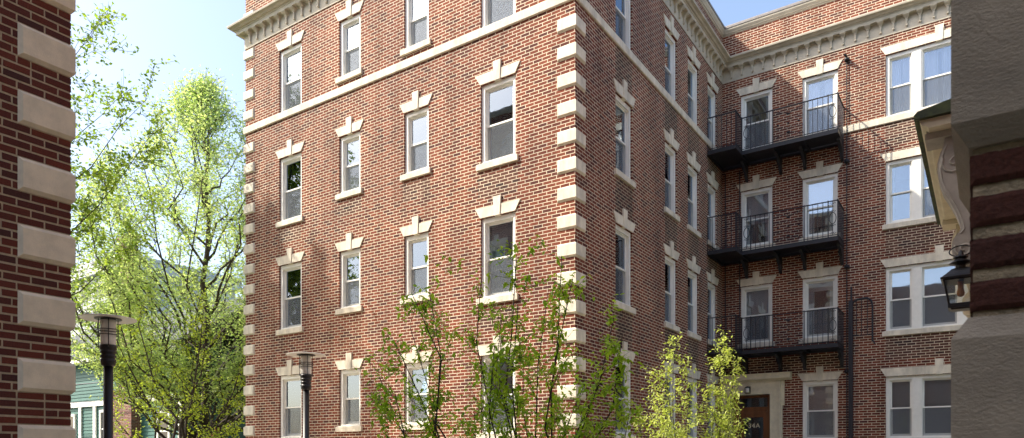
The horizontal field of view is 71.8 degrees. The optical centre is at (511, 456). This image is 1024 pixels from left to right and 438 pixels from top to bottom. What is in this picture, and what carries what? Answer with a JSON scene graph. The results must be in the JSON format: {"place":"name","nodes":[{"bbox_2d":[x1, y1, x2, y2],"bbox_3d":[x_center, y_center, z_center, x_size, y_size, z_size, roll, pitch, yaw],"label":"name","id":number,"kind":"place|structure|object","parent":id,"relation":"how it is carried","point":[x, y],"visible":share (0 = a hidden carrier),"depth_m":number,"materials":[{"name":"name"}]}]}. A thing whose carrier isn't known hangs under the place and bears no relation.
{"place":"outdoors","nodes":[
{"label":"outdoors","id":0,"kind":"place"},
{"bbox_2d":[70,249,241,336],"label":"office block","id":1,"kind":"structure","parent":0,"point":[170,275],"depth_m":90.44,"materials":[{"name":"white concrete"}]},
{"bbox_2d":[70,0,800,296],"label":"sky","id":2,"kind":"structure","parent":0,"point":[196,32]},
{"label":"ground","id":3,"kind":"structure","parent":0,"visible":0},
{"bbox_2d":[0,0,75,437],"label":"apartment building","id":4,"kind":"structure","parent":3,"relation":"on","point":[37,200],"depth_m":5.81,"materials":[{"name":"red brick"}]},
{"bbox_2d":[70,1,183,328],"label":"maple tree","id":5,"kind":"object","parent":3,"relation":"on","point":[109,179],"visible":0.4,"depth_m":19.36,"materials":[{"name":"green plant"}]},
{"bbox_2d":[70,65,245,437],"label":"spring tree","id":6,"kind":"object","parent":3,"relation":"on","point":[206,91],"visible":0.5,"depth_m":25.17,"materials":[{"name":"green plant"}]},
{"bbox_2d":[70,235,245,437],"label":"clapboard house","id":7,"kind":"structure","parent":3,"relation":"on","point":[86,418],"depth_m":33.33,"materials":[{"name":"green wood"}]},
{"bbox_2d":[70,414,76,437],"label":"window","id":8,"kind":"structure","parent":7,"relation":"in","point":[73,418],"depth_m":34.55,"materials":[{"name":"white paint"}]},
{"bbox_2d":[99,410,102,437],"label":"window","id":9,"kind":"structure","parent":7,"relation":"in","point":[100,411],"depth_m":33.10,"materials":[{"name":"white paint"}]},
{"bbox_2d":[70,388,240,402],"bbox_3d":[-16.344,-2.677,30.316,44.032,0.381,0.033,0,0,32],"label":"overhead cable","id":10,"kind":"object","parent":7,"relation":"attached to","point":[102,400],"visible":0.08,"depth_m":32.04,"materials":[{"name":"black paint"}]},
{"bbox_2d":[156,410,171,437],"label":"window","id":11,"kind":"structure","parent":7,"relation":"in","point":[165,433],"depth_m":30.17,"materials":[{"name":"white paint"}]},
{"bbox_2d":[92,286,245,437],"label":"layered tree","id":12,"kind":"object","parent":3,"relation":"on","point":[187,412],"visible":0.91,"depth_m":21.83,"materials":[{"name":"green plant"}]},
{"bbox_2d":[227,0,967,437],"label":"apartment building","id":13,"kind":"structure","parent":3,"relation":"on","point":[697,172],"depth_m":17.67,"materials":[{"name":"red brick"}]},
{"bbox_2d":[276,360,301,437],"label":"window","id":14,"kind":"structure","parent":13,"relation":"in","point":[291,391],"depth_m":18.18,"materials":[{"name":"white paint"}]},
{"bbox_2d":[275,248,304,335],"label":"window","id":15,"kind":"structure","parent":13,"relation":"in","point":[291,274],"depth_m":18.15,"materials":[{"name":"white paint"}]},
{"bbox_2d":[276,29,304,111],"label":"window","id":16,"kind":"structure","parent":13,"relation":"in","point":[291,58],"depth_m":18.16,"materials":[{"name":"white paint"}]},
{"bbox_2d":[276,139,304,227],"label":"window","id":17,"kind":"structure","parent":13,"relation":"in","point":[291,166],"depth_m":18.15,"materials":[{"name":"white paint"}]},
{"bbox_2d":[335,0,363,83],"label":"window","id":18,"kind":"structure","parent":13,"relation":"in","point":[350,28],"depth_m":16.93,"materials":[{"name":"white paint"}]},
{"bbox_2d":[335,116,363,200],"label":"window","id":19,"kind":"structure","parent":13,"relation":"in","point":[350,144],"depth_m":16.93,"materials":[{"name":"white paint"}]},
{"bbox_2d":[335,233,363,314],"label":"window","id":20,"kind":"structure","parent":13,"relation":"in","point":[350,259],"depth_m":16.93,"materials":[{"name":"white paint"}]},
{"bbox_2d":[335,353,363,431],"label":"window","id":21,"kind":"structure","parent":13,"relation":"in","point":[350,377],"depth_m":16.94,"materials":[{"name":"white paint"}]},
{"bbox_2d":[400,0,430,56],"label":"window","id":22,"kind":"structure","parent":13,"relation":"in","point":[417,11],"depth_m":15.79,"materials":[{"name":"white paint"}]},
{"bbox_2d":[399,90,432,181],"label":"window","id":23,"kind":"structure","parent":13,"relation":"in","point":[417,122],"depth_m":15.74,"materials":[{"name":"white paint"}]},
{"bbox_2d":[399,216,432,303],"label":"window","id":24,"kind":"structure","parent":13,"relation":"in","point":[417,245],"depth_m":15.76,"materials":[{"name":"white paint"}]},
{"bbox_2d":[400,345,432,429],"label":"window","id":25,"kind":"structure","parent":13,"relation":"in","point":[412,369],"depth_m":15.76,"materials":[{"name":"white paint"}]},
{"bbox_2d":[475,195,519,305],"bbox_3d":[-0.213,-4.225,14.521,1.120,2.170,0.393,0,0,34],"label":"window","id":26,"kind":"structure","parent":13,"relation":"in","point":[502,226],"depth_m":14.61,"materials":[{"name":"white paint"}]},
{"bbox_2d":[475,58,520,171],"bbox_3d":[-0.251,-6.995,14.463,1.120,2.150,0.255,0,0,34],"label":"window","id":27,"kind":"structure","parent":13,"relation":"in","point":[498,97],"depth_m":14.52,"materials":[{"name":"white paint"}]},
{"bbox_2d":[476,335,519,437],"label":"window","id":28,"kind":"structure","parent":13,"relation":"in","point":[482,349],"depth_m":14.59,"materials":[{"name":"white paint"}]},
{"bbox_2d":[482,0,514,27],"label":"window","id":29,"kind":"structure","parent":13,"relation":"in","point":[493,11],"depth_m":14.64,"materials":[{"name":"clear glass"}]},
{"bbox_2d":[616,0,629,48],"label":"window","id":30,"kind":"structure","parent":13,"relation":"in","point":[622,6],"depth_m":15.52,"materials":[{"name":"clear glass"}]},
{"bbox_2d":[613,78,635,188],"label":"window","id":31,"kind":"structure","parent":13,"relation":"in","point":[622,170],"depth_m":15.40,"materials":[{"name":"white paint"}]},
{"bbox_2d":[613,208,635,314],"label":"window","id":32,"kind":"structure","parent":13,"relation":"in","point":[622,236],"depth_m":15.40,"materials":[{"name":"white paint"}]},
{"bbox_2d":[614,341,635,437],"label":"window","id":33,"kind":"structure","parent":13,"relation":"in","point":[630,355],"depth_m":15.44,"materials":[{"name":"white paint"}]},
{"bbox_2d":[663,13,679,99],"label":"window","id":34,"kind":"structure","parent":13,"relation":"in","point":[669,41],"depth_m":17.69,"materials":[{"name":"white paint"}]},
{"bbox_2d":[663,128,679,221],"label":"window","id":35,"kind":"structure","parent":13,"relation":"in","point":[669,208],"depth_m":17.66,"materials":[{"name":"white paint"}]},
{"bbox_2d":[663,241,679,331],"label":"window","id":36,"kind":"structure","parent":13,"relation":"in","point":[669,322],"depth_m":17.66,"materials":[{"name":"white paint"}]},
{"bbox_2d":[663,357,679,437],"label":"window","id":37,"kind":"structure","parent":13,"relation":"in","point":[676,370],"depth_m":17.66,"materials":[{"name":"white paint"}]},
{"bbox_2d":[686,45,700,124],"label":"window","id":38,"kind":"structure","parent":13,"relation":"in","point":[692,72],"depth_m":19.03,"materials":[{"name":"white paint"}]},
{"bbox_2d":[686,151,701,238],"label":"window","id":39,"kind":"structure","parent":13,"relation":"in","point":[692,174],"depth_m":19.01,"materials":[{"name":"white paint"}]},
{"bbox_2d":[686,256,701,340],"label":"window","id":40,"kind":"structure","parent":13,"relation":"in","point":[692,277],"depth_m":19.03,"materials":[{"name":"white paint"}]},
{"bbox_2d":[687,363,700,437],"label":"window","id":41,"kind":"structure","parent":13,"relation":"in","point":[696,375],"depth_m":19.04,"materials":[{"name":"white paint"}]},
{"bbox_2d":[706,72,718,144],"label":"window","id":42,"kind":"structure","parent":13,"relation":"in","point":[711,80],"depth_m":20.32,"materials":[{"name":"white paint"}]},
{"bbox_2d":[706,269,718,347],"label":"window","id":43,"kind":"structure","parent":13,"relation":"in","point":[711,277],"depth_m":20.33,"materials":[{"name":"white paint"}]},
{"bbox_2d":[706,369,718,437],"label":"window","id":44,"kind":"structure","parent":13,"relation":"in","point":[709,378],"depth_m":20.30,"materials":[{"name":"white paint"}]},
{"bbox_2d":[706,171,719,249],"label":"window","id":45,"kind":"structure","parent":13,"relation":"in","point":[711,179],"depth_m":20.30,"materials":[{"name":"white paint"}]},
{"bbox_2d":[745,386,750,393],"bbox_3d":[6.744,-1.918,20.225,0.160,0.204,0.170,0,0,34],"label":"wall lamp","id":46,"kind":"object","parent":13,"relation":"attached to","point":[748,389],"visible":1,"depth_m":20.19,"materials":[{"name":"black paint"}]},
{"bbox_2d":[734,395,769,437],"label":"door","id":47,"kind":"structure","parent":13,"relation":"in","point":[748,412],"depth_m":20.41,"materials":[{"name":"brown wood"}]},
{"bbox_2d":[736,271,775,348],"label":"window","id":48,"kind":"structure","parent":13,"relation":"in","point":[755,299],"depth_m":20.41,"materials":[{"name":"white paint"}]},
{"bbox_2d":[736,77,776,150],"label":"window","id":49,"kind":"structure","parent":13,"relation":"in","point":[746,108],"depth_m":20.39,"materials":[{"name":"white paint"}]},
{"bbox_2d":[736,174,776,250],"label":"window","id":50,"kind":"structure","parent":13,"relation":"in","point":[756,201],"depth_m":20.42,"materials":[{"name":"white paint"}]},
{"bbox_2d":[798,160,841,241],"bbox_3d":[8.492,-6.995,19.437,1.150,2.150,0.388,0,0,34],"label":"window","id":51,"kind":"structure","parent":13,"relation":"in","point":[821,188],"depth_m":19.46,"materials":[{"name":"white paint"}]},
{"bbox_2d":[798,58,842,135],"bbox_3d":[8.496,-9.851,19.443,1.150,1.997,0.373,0,0,34],"label":"window","id":52,"kind":"structure","parent":13,"relation":"in","point":[810,92],"depth_m":19.48,"materials":[{"name":"white paint"}]},
{"bbox_2d":[798,262,842,343],"bbox_3d":[8.493,-4.225,19.439,1.150,2.170,0.391,0,0,34],"label":"window","id":53,"kind":"structure","parent":13,"relation":"in","point":[811,285],"depth_m":19.43,"materials":[{"name":"white paint"}]},
{"bbox_2d":[798,366,842,437],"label":"window","id":54,"kind":"structure","parent":13,"relation":"in","point":[820,388],"depth_m":19.49,"materials":[{"name":"white paint"}]},
{"bbox_2d":[881,146,935,229],"bbox_3d":[10.816,-6.995,17.875,2.650,2.150,0.394,0,0,34],"label":"window","id":55,"kind":"structure","parent":13,"relation":"in","point":[918,183],"depth_m":18.17,"materials":[{"name":"white paint"}]},
{"bbox_2d":[880,23,950,116],"bbox_3d":[10.820,-9.851,17.881,2.650,1.997,0.380,0,0,34],"label":"window","id":56,"kind":"structure","parent":13,"relation":"in","point":[920,71],"depth_m":18.10,"materials":[{"name":"white paint"}]},
{"bbox_2d":[881,358,950,437],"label":"window","id":57,"kind":"structure","parent":13,"relation":"in","point":[918,405],"depth_m":18.08,"materials":[{"name":"white paint"}]},
{"bbox_2d":[880,244,967,336],"bbox_3d":[10.816,-4.225,17.875,2.650,2.170,0.394,0,0,34],"label":"window","id":58,"kind":"structure","parent":13,"relation":"in","point":[916,301],"depth_m":18.07,"materials":[{"name":"white paint"}]},
{"bbox_2d":[914,0,1023,437],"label":"apartment building","id":59,"kind":"structure","parent":3,"relation":"on","point":[970,133],"depth_m":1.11,"materials":[{"name":"red brick"}]},
{"bbox_2d":[940,245,970,311],"bbox_3d":[3.187,-1.270,5.004,0.256,0.460,0.240,0,0,34],"label":"wall lantern","id":60,"kind":"object","parent":59,"relation":"attached to","point":[959,275],"depth_m":4.98,"materials":[{"name":"black paint"}]},
{"label":"path","id":61,"kind":"structure","parent":0,"visible":0},
{"bbox_2d":[78,313,136,437],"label":"court lamp","id":62,"kind":"object","parent":61,"relation":"on","point":[107,346],"visible":1,"depth_m":9.18,"materials":[{"name":"black metal"}]},
{"bbox_2d":[286,352,325,437],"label":"court lamp","id":63,"kind":"object","parent":61,"relation":"on","point":[305,366],"visible":1,"depth_m":12.45,"materials":[{"name":"black metal"}]},
{"bbox_2d":[354,234,648,437],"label":"young tree","id":64,"kind":"object","parent":61,"relation":"on","point":[517,412],"visible":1,"depth_m":5.85,"materials":[{"name":"green plant"}]},
{"bbox_2d":[631,332,711,437],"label":"slender tree","id":65,"kind":"object","parent":61,"relation":"on","point":[669,424],"visible":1,"depth_m":12.07,"materials":[{"name":"green plant"}]},
{"bbox_2d":[699,325,751,437],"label":"slender tree","id":66,"kind":"object","parent":61,"relation":"on","point":[725,421],"visible":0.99,"depth_m":12.12,"materials":[{"name":"green plant"}]}
]}

